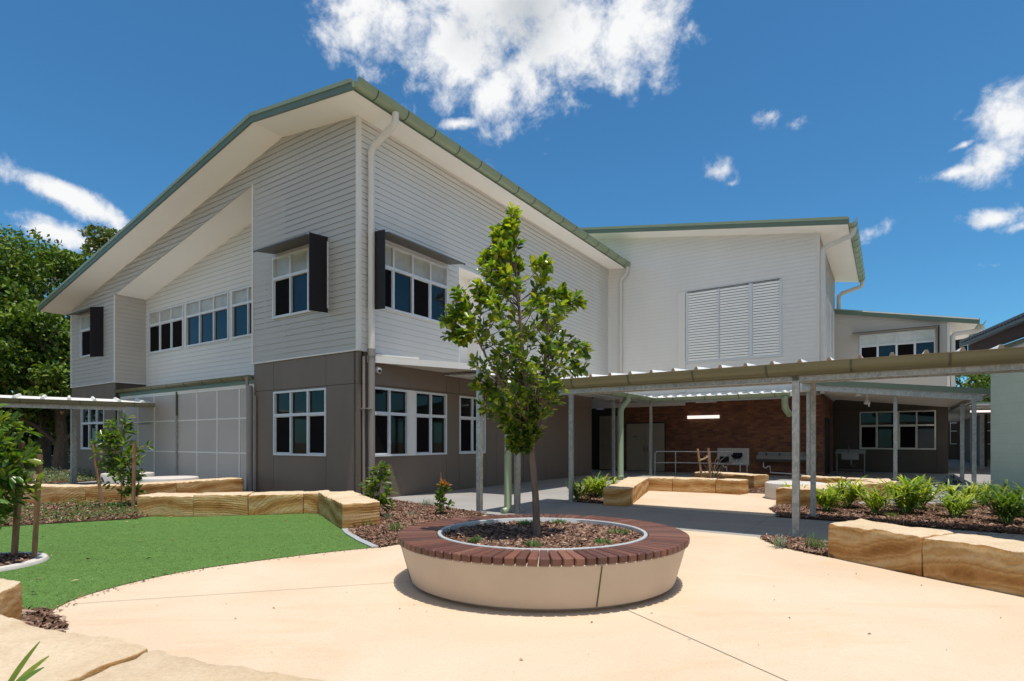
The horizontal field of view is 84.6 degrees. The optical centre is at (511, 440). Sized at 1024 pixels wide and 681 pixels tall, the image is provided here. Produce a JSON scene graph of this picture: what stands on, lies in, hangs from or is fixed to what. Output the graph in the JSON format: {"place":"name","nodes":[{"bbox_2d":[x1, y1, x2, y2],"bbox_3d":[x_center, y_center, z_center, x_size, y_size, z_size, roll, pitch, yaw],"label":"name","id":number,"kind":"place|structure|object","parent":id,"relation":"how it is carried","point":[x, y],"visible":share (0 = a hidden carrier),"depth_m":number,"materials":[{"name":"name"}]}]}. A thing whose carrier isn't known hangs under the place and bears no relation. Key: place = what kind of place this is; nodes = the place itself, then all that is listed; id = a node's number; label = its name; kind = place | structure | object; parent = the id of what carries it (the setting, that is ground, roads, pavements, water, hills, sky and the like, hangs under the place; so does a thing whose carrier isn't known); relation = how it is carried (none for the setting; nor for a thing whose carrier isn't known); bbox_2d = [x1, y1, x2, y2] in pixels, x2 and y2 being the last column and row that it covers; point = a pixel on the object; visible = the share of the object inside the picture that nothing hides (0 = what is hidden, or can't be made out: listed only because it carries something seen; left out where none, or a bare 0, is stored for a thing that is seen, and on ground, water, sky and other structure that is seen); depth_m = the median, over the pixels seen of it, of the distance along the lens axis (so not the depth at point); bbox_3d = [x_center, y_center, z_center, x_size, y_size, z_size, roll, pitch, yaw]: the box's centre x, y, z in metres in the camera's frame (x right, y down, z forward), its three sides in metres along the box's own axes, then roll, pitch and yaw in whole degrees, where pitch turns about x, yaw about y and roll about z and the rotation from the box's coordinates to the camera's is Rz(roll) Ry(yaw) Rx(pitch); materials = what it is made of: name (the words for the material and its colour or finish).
{"place":"outdoors","nodes":[
{"label":"outdoors","id":0,"kind":"place"},
{"bbox_2d":[22,605,68,631],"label":"mulch","id":1,"kind":"object","parent":0,"point":[59,623],"visible":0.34,"depth_m":4.58,"materials":[{"name":"brown wood"}]},
{"bbox_2d":[27,477,95,483],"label":"mulch ground","id":2,"kind":"structure","parent":0,"point":[65,480],"depth_m":20.39,"materials":[{"name":"brown wood"}]},
{"bbox_2d":[23,466,96,482],"bbox_3d":[-18.917,1.260,22.087,7.717,0.465,3.474,0,0,32],"label":"ground cover","id":3,"kind":"object","parent":2,"relation":"on","point":[62,476],"visible":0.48,"depth_m":21.52,"materials":[{"name":"green plant"}]},
{"bbox_2d":[1,502,147,525],"bbox_3d":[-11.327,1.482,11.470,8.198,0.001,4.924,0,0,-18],"label":"mulch ground","id":4,"kind":"structure","parent":0,"point":[98,518],"depth_m":10.85,"materials":[{"name":"brown wood"}]},
{"bbox_2d":[0,496,143,522],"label":"ground cover","id":5,"kind":"object","parent":4,"relation":"on","point":[79,507],"visible":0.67,"depth_m":11.33,"materials":[{"name":"green plant"}]},
{"bbox_2d":[89,412,153,502],"bbox_3d":[-8.906,0.425,12.716,1.154,2.151,1.134,0,0,0],"label":"sapling","id":6,"kind":"object","parent":4,"relation":"on","point":[112,438],"visible":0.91,"depth_m":12.62,"materials":[{"name":"green plant"}]},
{"bbox_2d":[131,442,135,505],"bbox_3d":[-8.420,0.770,12.530,0.076,1.462,0.052,0,0,0],"label":"timber stake","id":7,"kind":"object","parent":4,"relation":"on","point":[133,471],"visible":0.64,"depth_m":12.50,"materials":[{"name":"brown wood"}]},
{"bbox_2d":[0,513,370,609],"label":"lawn","id":8,"kind":"structure","parent":0,"point":[110,526],"depth_m":7.91,"materials":[{"name":"green plant"}]},
{"bbox_2d":[0,552,49,571],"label":"tree ring","id":9,"kind":"object","parent":8,"relation":"on","point":[41,558],"visible":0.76,"depth_m":6.73,"materials":[{"name":"concrete"}]},
{"bbox_2d":[303,490,329,513],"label":"sandstone block","id":10,"kind":"structure","parent":8,"relation":"on","point":[310,503],"depth_m":11.53,"materials":[{"name":"beige stone"}]},
{"bbox_2d":[348,499,481,546],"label":"mulch","id":11,"kind":"object","parent":0,"point":[404,509],"visible":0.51,"depth_m":10.56,"materials":[{"name":"brown wood"}]},
{"bbox_2d":[358,460,397,512],"bbox_3d":[-2.581,0.934,10.874,0.735,1.134,0.636,0,0,23],"label":"sapling","id":12,"kind":"object","parent":11,"relation":"on","point":[383,501],"visible":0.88,"depth_m":10.81,"materials":[{"name":"green plant"}]},
{"bbox_2d":[434,478,454,513],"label":"shrub","id":13,"kind":"object","parent":11,"relation":"on","point":[442,488],"visible":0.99,"depth_m":11.17,"materials":[{"name":"green plant"}]},
{"bbox_2d":[2,455,990,609],"bbox_3d":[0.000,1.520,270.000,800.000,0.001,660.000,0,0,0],"label":"ground","id":14,"kind":"structure","parent":0,"point":[49,469],"depth_m":10.07,"materials":[{"name":"brown soil"}]},
{"bbox_2d":[0,274,51,394],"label":"broadleaf tree","id":15,"kind":"object","parent":14,"relation":"on","point":[3,386],"visible":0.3,"depth_m":28.17,"materials":[{"name":"green plant"}]},
{"bbox_2d":[0,224,68,430],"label":"broadleaf tree","id":16,"kind":"object","parent":14,"relation":"on","point":[14,232],"visible":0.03,"depth_m":36.32,"materials":[{"name":"green plant"}]},
{"bbox_2d":[0,424,69,461],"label":"understory hedge","id":17,"kind":"object","parent":14,"relation":"on","point":[33,437],"visible":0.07,"depth_m":35.48,"materials":[{"name":"green plant"}]},
{"bbox_2d":[0,229,105,466],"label":"broadleaf tree","id":18,"kind":"object","parent":14,"relation":"on","point":[57,267],"visible":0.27,"depth_m":30.32,"materials":[{"name":"green plant"}]},
{"bbox_2d":[0,299,107,468],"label":"broadleaf tree","id":19,"kind":"object","parent":14,"relation":"on","point":[18,355],"visible":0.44,"depth_m":28.76,"materials":[{"name":"green plant"}]},
{"bbox_2d":[40,484,94,503],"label":"sandstone block","id":20,"kind":"structure","parent":14,"relation":"on","point":[55,493],"depth_m":13.14,"materials":[{"name":"beige stone"}]},
{"bbox_2d":[59,222,120,322],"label":"broadleaf tree","id":21,"kind":"object","parent":14,"relation":"on","point":[106,234],"visible":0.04,"depth_m":43.70,"materials":[{"name":"green plant"}]},
{"bbox_2d":[86,483,125,502],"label":"sandstone block","id":22,"kind":"structure","parent":14,"relation":"on","point":[92,492],"depth_m":13.27,"materials":[{"name":"beige stone"}]},
{"bbox_2d":[126,482,176,502],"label":"sandstone block","id":23,"kind":"structure","parent":14,"relation":"on","point":[157,487],"depth_m":13.98,"materials":[{"name":"beige stone"}]},
{"bbox_2d":[137,493,201,516],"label":"sandstone block","id":24,"kind":"structure","parent":14,"relation":"on","point":[167,505],"depth_m":11.01,"materials":[{"name":"beige stone"}]},
{"bbox_2d":[193,492,253,516],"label":"sandstone block","id":25,"kind":"structure","parent":14,"relation":"on","point":[206,504],"depth_m":11.09,"materials":[{"name":"beige stone"}]},
{"bbox_2d":[248,491,303,514],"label":"sandstone block","id":26,"kind":"structure","parent":14,"relation":"on","point":[275,502],"depth_m":11.33,"materials":[{"name":"beige stone"}]},
{"bbox_2d":[318,491,379,528],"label":"sandstone block","id":27,"kind":"structure","parent":14,"relation":"on","point":[345,509],"depth_m":9.75,"materials":[{"name":"beige stone"}]},
{"bbox_2d":[828,519,952,576],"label":"sandstone block","id":28,"kind":"structure","parent":14,"relation":"on","point":[893,547],"depth_m":6.63,"materials":[{"name":"beige stone"}]},
{"bbox_2d":[948,402,990,458],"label":"building","id":29,"kind":"structure","parent":14,"relation":"on","point":[952,440],"depth_m":46.90,"materials":[{"name":"grey glass"}]},
{"bbox_2d":[922,532,1023,596],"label":"sandstone block","id":30,"kind":"structure","parent":14,"relation":"on","point":[991,563],"depth_m":5.76,"materials":[{"name":"beige stone"}]},
{"bbox_2d":[955,374,990,401],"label":"broadleaf tree","id":31,"kind":"object","parent":14,"relation":"on","point":[985,378],"visible":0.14,"depth_m":48.54,"materials":[{"name":"green plant"}]},
{"bbox_2d":[0,0,1023,392],"label":"sky","id":32,"kind":"structure","parent":0,"point":[903,118],"materials":[{"name":"blue"}]},
{"bbox_2d":[45,459,1023,541],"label":"pavement","id":33,"kind":"structure","parent":0,"point":[553,495],"depth_m":12.62,"materials":[{"name":"grey concrete"}]},
{"bbox_2d":[0,394,154,483],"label":"walkway","id":34,"kind":"structure","parent":33,"relation":"on","point":[73,405],"depth_m":18.13,"materials":[{"name":"grey metal"}]},
{"bbox_2d":[139,476,198,482],"bbox_3d":[-9.740,1.268,16.000,1.470,0.464,1.470,0,0,0],"label":"round seat","id":35,"kind":"object","parent":33,"relation":"on","point":[160,478],"visible":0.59,"depth_m":15.51,"materials":[{"name":"concrete"}]},
{"bbox_2d":[114,375,253,489],"bbox_3d":[-11.161,-0.265,19.475,9.140,3.530,1.122,0,0,34],"label":"screen enclosure","id":36,"kind":"object","parent":33,"relation":"on","point":[194,428],"visible":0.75,"depth_m":18.63,"materials":[{"name":"grey"}]},
{"bbox_2d":[166,477,243,492],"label":"sandstone block","id":37,"kind":"structure","parent":33,"relation":"on","point":[234,484],"depth_m":15.18,"materials":[{"name":"beige stone"}]},
{"bbox_2d":[37,76,630,496],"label":"school building","id":38,"kind":"structure","parent":33,"relation":"on","point":[307,260],"depth_m":16.27,"materials":[{"name":"paint"}]},
{"bbox_2d":[80,314,89,357],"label":"window","id":39,"kind":"structure","parent":38,"relation":"in","point":[85,319],"depth_m":23.20,"materials":[{"name":"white glass"}]},
{"bbox_2d":[81,409,103,449],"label":"window","id":40,"kind":"structure","parent":38,"relation":"in","point":[91,420],"depth_m":23.00,"materials":[{"name":"black glass"}]},
{"bbox_2d":[148,303,184,353],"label":"window","id":41,"kind":"structure","parent":38,"relation":"in","point":[165,325],"depth_m":21.61,"materials":[{"name":"white glass"}]},
{"bbox_2d":[185,291,230,347],"bbox_3d":[-10.813,-4.255,19.951,2.850,1.650,0.125,0,0,34],"label":"window","id":42,"kind":"structure","parent":38,"relation":"in","point":[206,318],"depth_m":19.96,"materials":[{"name":"blue glass"}]},
{"bbox_2d":[231,283,282,338],"bbox_3d":[-8.274,-4.255,18.252,2.860,1.650,0.125,0,0,34],"label":"window","id":43,"kind":"structure","parent":38,"relation":"in","point":[240,297],"depth_m":18.78,"materials":[{"name":"blue glass"}]},
{"bbox_2d":[273,388,325,455],"bbox_3d":[-5.784,-0.485,15.319,2.300,1.790,0.125,0,0,34],"label":"window","id":44,"kind":"structure","parent":38,"relation":"in","point":[299,416],"depth_m":15.35,"materials":[{"name":"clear glass"}]},
{"bbox_2d":[272,241,329,318],"bbox_3d":[-5.759,-4.295,15.266,2.400,1.730,0.125,0,0,34],"label":"window","id":45,"kind":"structure","parent":38,"relation":"in","point":[290,271],"depth_m":15.47,"materials":[{"name":"blue glass"}]},
{"bbox_2d":[375,387,408,456],"bbox_3d":[-3.246,-0.485,14.863,0.125,1.790,1.360,0,0,34],"label":"window","id":46,"kind":"structure","parent":38,"relation":"in","point":[391,405],"depth_m":14.98,"materials":[{"name":"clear glass"}]},
{"bbox_2d":[385,243,447,322],"bbox_3d":[-2.757,-4.295,15.540,0.125,1.730,2.950,0,0,34],"label":"window","id":47,"kind":"structure","parent":38,"relation":"in","point":[415,285],"depth_m":15.64,"materials":[{"name":"blue glass"}]},
{"bbox_2d":[415,391,446,454],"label":"window","id":48,"kind":"structure","parent":38,"relation":"in","point":[430,408],"depth_m":16.18,"materials":[{"name":"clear glass"}]},
{"bbox_2d":[459,396,485,453],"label":"window","id":49,"kind":"structure","parent":38,"relation":"in","point":[467,405],"depth_m":17.69,"materials":[{"name":"black glass"}]},
{"bbox_2d":[473,368,486,512],"bbox_3d":[-0.675,0.000,11.698,0.220,3.000,0.220,0,0,34],"label":"awning post","id":50,"kind":"object","parent":33,"relation":"on","point":[479,463],"visible":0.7,"depth_m":11.66,"materials":[{"name":"metal"}]},
{"bbox_2d":[444,373,791,479],"bbox_3d":[5.151,-0.405,20.211,7.850,3.958,13.950,0,0,34],"label":"court canopy","id":51,"kind":"object","parent":33,"relation":"on","point":[783,396],"visible":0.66,"depth_m":21.89,"materials":[{"name":"grey metal"}]},
{"bbox_2d":[654,451,747,475],"bbox_3d":[7.936,0.973,23.775,3.707,1.055,0.435,0,0,18],"label":"handrail","id":52,"kind":"object","parent":33,"relation":"on","point":[675,462],"visible":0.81,"depth_m":23.82,"materials":[{"name":"metal"}]},
{"bbox_2d":[581,216,865,475],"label":"louvred building","id":53,"kind":"structure","parent":33,"relation":"on","point":[726,293],"depth_m":24.27,"materials":[{"name":"paint"}]},
{"bbox_2d":[599,416,616,469],"bbox_3d":[4.847,0.100,28.297,0.950,2.680,0.050,0,0,34],"label":"door","id":54,"kind":"structure","parent":53,"relation":"attached to","point":[604,442],"depth_m":28.34,"materials":[{"name":"beige paint"}]},
{"bbox_2d":[626,422,665,471],"bbox_3d":[6.541,0.300,27.668,2.030,2.400,0.109,0,0,34],"label":"double door","id":55,"kind":"structure","parent":53,"relation":"in","point":[637,434],"depth_m":27.67,"materials":[{"name":"beige paint"}]},
{"bbox_2d":[717,448,748,471],"bbox_3d":[9.882,0.870,25.257,1.360,1.060,0.477,0,0,34],"label":"drinking fountain","id":56,"kind":"object","parent":53,"relation":"attached to","point":[735,457],"visible":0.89,"depth_m":25.35,"materials":[{"name":"metal"}]},
{"bbox_2d":[685,278,781,363],"bbox_3d":[9.138,-4.895,23.385,3.805,3.110,0.200,0,0,34],"label":"louvre window","id":57,"kind":"structure","parent":53,"relation":"in","point":[743,320],"depth_m":23.28,"materials":[{"name":"white metal"}]},
{"bbox_2d":[756,452,816,474],"bbox_3d":[11.699,0.984,24.017,2.300,0.968,0.400,0,0,34],"label":"wash trough","id":58,"kind":"object","parent":53,"relation":"attached to","point":[763,457],"visible":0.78,"depth_m":24.16,"materials":[{"name":"silver metal"}]},
{"bbox_2d":[825,417,829,474],"bbox_3d":[14.136,0.240,25.177,0.060,2.480,2.200,0,0,34],"label":"dark doorway","id":59,"kind":"structure","parent":53,"relation":"in","point":[827,421],"depth_m":24.67,"materials":[{"name":"black plastic"}]},
{"bbox_2d":[826,292,833,359],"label":"louvre window","id":60,"kind":"structure","parent":53,"relation":"in","point":[829,309],"depth_m":25.49,"materials":[{"name":"white metal"}]},
{"bbox_2d":[494,344,1023,536],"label":"covered walkway","id":61,"kind":"structure","parent":33,"relation":"on","point":[993,360],"depth_m":8.89,"materials":[{"name":"grey metal"}]},
{"bbox_2d":[776,481,879,506],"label":"sandstone block","id":62,"kind":"structure","parent":33,"relation":"on","point":[783,496],"depth_m":12.91,"materials":[{"name":"beige stone"}]},
{"bbox_2d":[835,443,865,474],"bbox_3d":[15.019,0.801,24.977,1.150,1.398,0.650,0,0,34],"label":"sink bench","id":63,"kind":"object","parent":33,"relation":"on","point":[848,454],"visible":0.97,"depth_m":24.84,"materials":[{"name":"silver metal"}]},
{"bbox_2d":[802,381,990,485],"bbox_3d":[15.574,-0.423,23.071,5.692,3.846,7.900,0,0,34],"label":"wing canopy","id":64,"kind":"object","parent":33,"relation":"on","point":[954,398],"visible":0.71,"depth_m":20.23,"materials":[{"name":"grey metal"}]},
{"bbox_2d":[948,404,990,468],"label":"walkway","id":65,"kind":"structure","parent":33,"relation":"on","point":[982,411],"depth_m":29.60,"materials":[{"name":"metal"}]},
{"bbox_2d":[957,415,986,465],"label":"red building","id":66,"kind":"structure","parent":33,"relation":"on","point":[966,440],"depth_m":38.21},
{"bbox_2d":[959,313,1023,492],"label":"green building","id":67,"kind":"structure","parent":33,"relation":"on","point":[1007,425],"depth_m":16.14,"materials":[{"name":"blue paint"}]},
{"bbox_2d":[51,515,1023,680],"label":"plaza paving","id":68,"kind":"structure","parent":0,"point":[723,594],"depth_m":4.55,"materials":[{"name":"beige concrete"}]},
{"bbox_2d":[0,580,21,619],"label":"sandstone block","id":69,"kind":"structure","parent":68,"relation":"on","point":[10,598],"depth_m":4.08,"materials":[{"name":"beige stone"}]},
{"bbox_2d":[0,614,145,680],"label":"sandstone block","id":70,"kind":"structure","parent":68,"relation":"on","point":[74,656],"depth_m":2.79,"materials":[{"name":"beige stone"}]},
{"bbox_2d":[8,641,48,680],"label":"strap plant","id":71,"kind":"object","parent":70,"relation":"on","point":[31,671],"visible":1,"depth_m":2.39,"materials":[{"name":"green plant"}]},
{"bbox_2d":[80,650,318,680],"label":"sandstone block","id":72,"kind":"structure","parent":68,"relation":"on","point":[157,665],"depth_m":2.54,"materials":[{"name":"beige stone"}]},
{"bbox_2d":[397,514,689,610],"bbox_3d":[0.322,1.240,6.139,3.102,0.516,2.872,0,0,0],"label":"planter bench","id":73,"kind":"object","parent":68,"relation":"on","point":[644,567],"visible":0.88,"depth_m":4.98,"materials":[{"name":"beige concrete"}]},
{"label":"mulch ground","id":74,"kind":"structure","parent":73,"relation":"in","visible":0},
{"bbox_2d":[438,202,594,536],"bbox_3d":[0.093,-0.733,6.140,1.314,3.642,1.477,0,0,40],"label":"young tree","id":75,"kind":"object","parent":74,"relation":"on","point":[498,253],"visible":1,"depth_m":6.03,"materials":[{"name":"green plant"}]},
{"bbox_2d":[443,520,642,547],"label":"mulch","id":76,"kind":"object","parent":74,"relation":"on","point":[504,534],"visible":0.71,"depth_m":6.11,"materials":[{"name":"brown wood"}]},
{"bbox_2d":[631,491,776,516],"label":"court paving","id":77,"kind":"structure","parent":0,"point":[754,504],"depth_m":13.58,"materials":[{"name":"beige concrete"}]},
{"bbox_2d":[603,484,636,505],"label":"sandstone block","id":78,"kind":"structure","parent":77,"relation":"on","point":[619,494],"depth_m":12.98,"materials":[{"name":"beige stone"}]},
{"bbox_2d":[648,477,675,491],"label":"sandstone block","id":79,"kind":"structure","parent":77,"relation":"on","point":[660,483],"depth_m":16.62,"materials":[{"name":"beige stone"}]},
{"bbox_2d":[673,477,716,492],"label":"sandstone block","id":80,"kind":"structure","parent":77,"relation":"on","point":[695,484],"depth_m":16.21,"materials":[{"name":"beige stone"}]},
{"bbox_2d":[716,478,748,494],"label":"sandstone block","id":81,"kind":"structure","parent":77,"relation":"on","point":[733,486],"depth_m":15.71,"materials":[{"name":"beige stone"}]},
{"bbox_2d":[765,481,823,499],"bbox_3d":[7.300,1.288,14.460,1.470,0.424,1.470,0,0,0],"label":"round seat","id":82,"kind":"object","parent":77,"relation":"on","point":[770,489],"visible":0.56,"depth_m":14.32,"materials":[{"name":"concrete"}]},
{"bbox_2d":[749,488,764,492],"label":"mulch ground","id":83,"kind":"structure","parent":0,"point":[754,490],"depth_m":16.39,"materials":[{"name":"brown wood"}]},
{"bbox_2d":[694,471,768,488],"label":"sandstone block","id":84,"kind":"structure","parent":83,"relation":"on","point":[755,481],"depth_m":17.63,"materials":[{"name":"beige stone"}]},
{"bbox_2d":[760,533,831,556],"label":"mulch","id":85,"kind":"object","parent":0,"point":[798,543],"visible":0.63,"depth_m":7.92,"materials":[{"name":"brown wood"}]},
{"bbox_2d":[768,493,1023,533],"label":"mulch","id":86,"kind":"object","parent":0,"point":[954,521],"visible":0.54,"depth_m":10.82,"materials":[{"name":"brown wood"}]},
{"bbox_2d":[816,484,848,510],"bbox_3d":[6.543,1.198,11.679,0.764,0.570,0.852,0,0,33],"label":"leafy plant","id":87,"kind":"object","parent":86,"relation":"on","point":[825,500],"visible":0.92,"depth_m":11.61,"materials":[{"name":"green plant"}]},
{"bbox_2d":[823,475,873,508],"bbox_3d":[7.367,1.121,12.305,0.985,0.724,0.978,0,0,-15],"label":"leafy plant","id":88,"kind":"object","parent":86,"relation":"on","point":[850,496],"visible":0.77,"depth_m":12.21,"materials":[{"name":"green plant"}]},
{"bbox_2d":[855,483,903,514],"bbox_3d":[7.242,1.159,11.197,0.828,0.648,0.930,0,0,0],"label":"leafy plant","id":89,"kind":"object","parent":86,"relation":"on","point":[875,504],"visible":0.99,"depth_m":11.11,"materials":[{"name":"green plant"}]},
{"bbox_2d":[878,476,939,513],"bbox_3d":[7.981,1.084,11.372,1.204,0.798,1.117,0,0,0],"label":"leafy plant","id":90,"kind":"object","parent":86,"relation":"on","point":[909,498],"visible":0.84,"depth_m":11.23,"materials":[{"name":"green plant"}]},
{"bbox_2d":[892,474,952,508],"bbox_3d":[8.734,1.092,12.021,1.128,0.782,1.307,0,0,0],"label":"leafy plant","id":91,"kind":"object","parent":86,"relation":"on","point":[930,498],"visible":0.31,"depth_m":11.90,"materials":[{"name":"green plant"}]},
{"bbox_2d":[935,490,980,517],"bbox_3d":[8.486,1.217,10.719,0.863,0.531,0.755,0,0,0],"label":"leafy plant","id":92,"kind":"object","parent":86,"relation":"on","point":[952,506],"visible":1,"depth_m":10.68,"materials":[{"name":"green plant"}]},
{"bbox_2d":[941,478,988,506],"bbox_3d":[9.905,1.170,12.340,0.892,0.625,0.953,0,0,9],"label":"leafy plant","id":93,"kind":"object","parent":86,"relation":"on","point":[952,492],"visible":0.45,"depth_m":12.27,"materials":[{"name":"green plant"}]},
{"bbox_2d":[976,485,1023,523],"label":"leafy plant","id":94,"kind":"object","parent":86,"relation":"on","point":[1004,509],"visible":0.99,"depth_m":9.92,"materials":[{"name":"green plant"}]},
{"bbox_2d":[984,478,1023,516],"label":"leafy plant","id":95,"kind":"object","parent":86,"relation":"on","point":[1008,491],"visible":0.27,"depth_m":11.04,"materials":[{"name":"green plant"}]},
{"bbox_2d":[833,309,985,473],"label":"wing building","id":96,"kind":"structure","parent":0,"point":[922,438],"depth_m":26.39,"materials":[{"name":"paint"}]},
{"bbox_2d":[859,411,892,448],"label":"window","id":97,"kind":"structure","parent":96,"relation":"in","point":[875,428],"depth_m":26.76,"materials":[{"name":"black glass"}]},
{"bbox_2d":[859,329,934,357],"bbox_3d":[17.984,-4.265,26.329,2.930,1.630,0.125,0,0,34],"label":"window","id":98,"kind":"structure","parent":96,"relation":"in","point":[914,341],"depth_m":26.30,"materials":[{"name":"blue glass"}]},
{"bbox_2d":[898,410,935,449],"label":"window","id":99,"kind":"structure","parent":96,"relation":"in","point":[916,429],"depth_m":25.90,"materials":[{"name":"black glass"}]},
{"label":"mulch ground","id":100,"kind":"structure","parent":0,"visible":0},
{"bbox_2d":[11,442,24,556],"bbox_3d":[-6.260,0.750,7.130,0.130,1.463,0.070,0,0,0],"label":"timber stake","id":101,"kind":"object","parent":100,"relation":"on","point":[15,530],"visible":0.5,"depth_m":7.11,"materials":[{"name":"brown wood"}]},
{"bbox_2d":[0,553,35,565],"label":"mulch","id":102,"kind":"object","parent":100,"relation":"on","point":[8,560],"visible":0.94,"depth_m":6.90,"materials":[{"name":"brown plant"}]},
{"bbox_2d":[0,403,43,529],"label":"sapling","id":103,"kind":"object","parent":102,"relation":"on","point":[11,477],"visible":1,"depth_m":6.82,"materials":[{"name":"green plant"}]},
{"bbox_2d":[31,455,42,556],"bbox_3d":[-5.929,0.828,7.024,0.113,1.307,0.040,0,0,0],"label":"timber stake","id":104,"kind":"object","parent":100,"relation":"on","point":[36,523],"visible":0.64,"depth_m":7.00,"materials":[{"name":"brown wood"}]},
{"label":"mulch ground","id":105,"kind":"structure","parent":0,"visible":0},
{"bbox_2d":[586,471,619,496],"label":"leafy plant","id":106,"kind":"object","parent":105,"relation":"on","point":[599,487],"visible":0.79,"depth_m":14.41,"materials":[{"name":"green plant"}]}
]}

